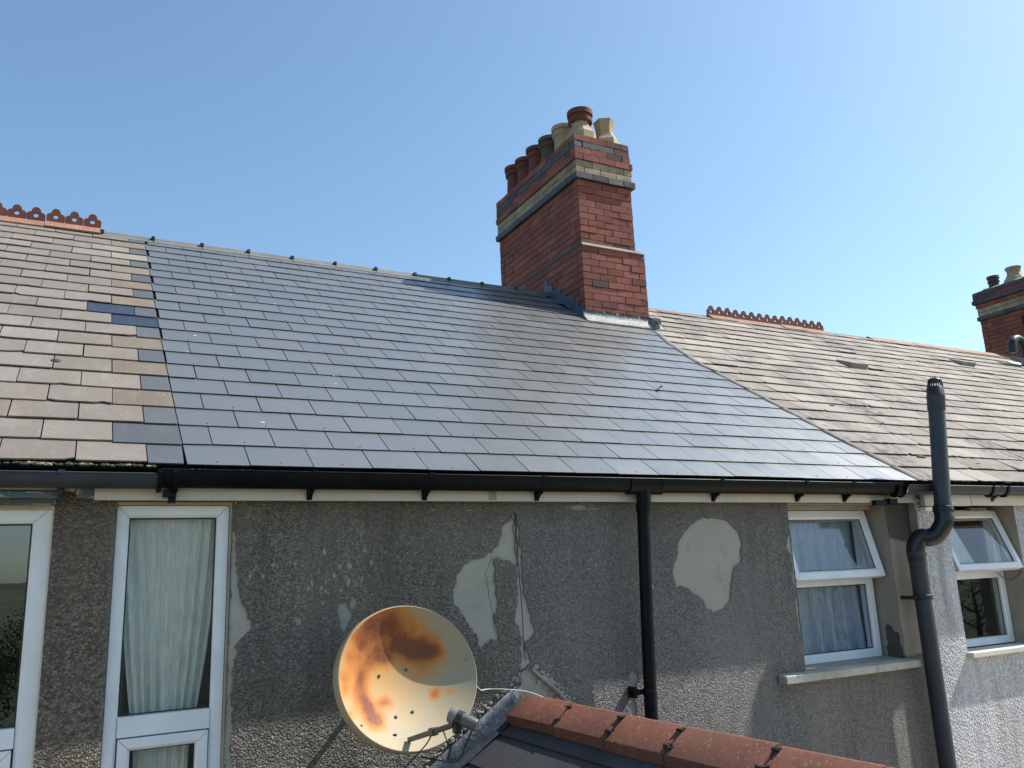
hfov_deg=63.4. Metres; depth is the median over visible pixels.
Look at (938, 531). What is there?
soil vent pipe
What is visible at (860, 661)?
window
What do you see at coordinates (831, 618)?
net curtain
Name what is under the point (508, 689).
coaxial cable
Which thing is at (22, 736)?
window
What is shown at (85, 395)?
terraced house
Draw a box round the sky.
[0,0,1023,351]
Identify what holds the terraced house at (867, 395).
on the ground
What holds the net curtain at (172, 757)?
hanging from the terraced house at (530, 476)
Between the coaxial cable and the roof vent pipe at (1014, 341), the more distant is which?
the roof vent pipe at (1014, 341)
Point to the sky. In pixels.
(850, 167)
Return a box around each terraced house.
[0,203,183,767]
[94,106,938,767]
[648,265,1023,767]
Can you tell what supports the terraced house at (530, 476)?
on the ground
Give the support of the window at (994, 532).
in the terraced house at (867, 395)
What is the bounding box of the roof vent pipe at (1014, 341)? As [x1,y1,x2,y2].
[1006,335,1023,367]
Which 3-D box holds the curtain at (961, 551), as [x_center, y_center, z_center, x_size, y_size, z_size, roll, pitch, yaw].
[3.459,1.265,6.561,0.650,0.420,0.006,5,-15,-28]
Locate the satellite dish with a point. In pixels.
(404, 680)
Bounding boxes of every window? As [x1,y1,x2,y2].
[0,505,54,767]
[100,502,231,767]
[779,505,920,684]
[951,510,1023,657]
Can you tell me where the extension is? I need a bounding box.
[429,682,893,767]
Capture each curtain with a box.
[124,519,214,713]
[132,744,188,767]
[789,521,866,653]
[950,528,973,562]
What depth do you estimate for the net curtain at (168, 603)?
3.81 m
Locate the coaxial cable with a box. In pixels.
[477,686,541,696]
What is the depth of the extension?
3.57 m
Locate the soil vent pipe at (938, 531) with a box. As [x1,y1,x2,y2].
[901,377,956,767]
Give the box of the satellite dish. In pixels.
[333,606,479,767]
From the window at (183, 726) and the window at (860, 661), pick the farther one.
the window at (860, 661)

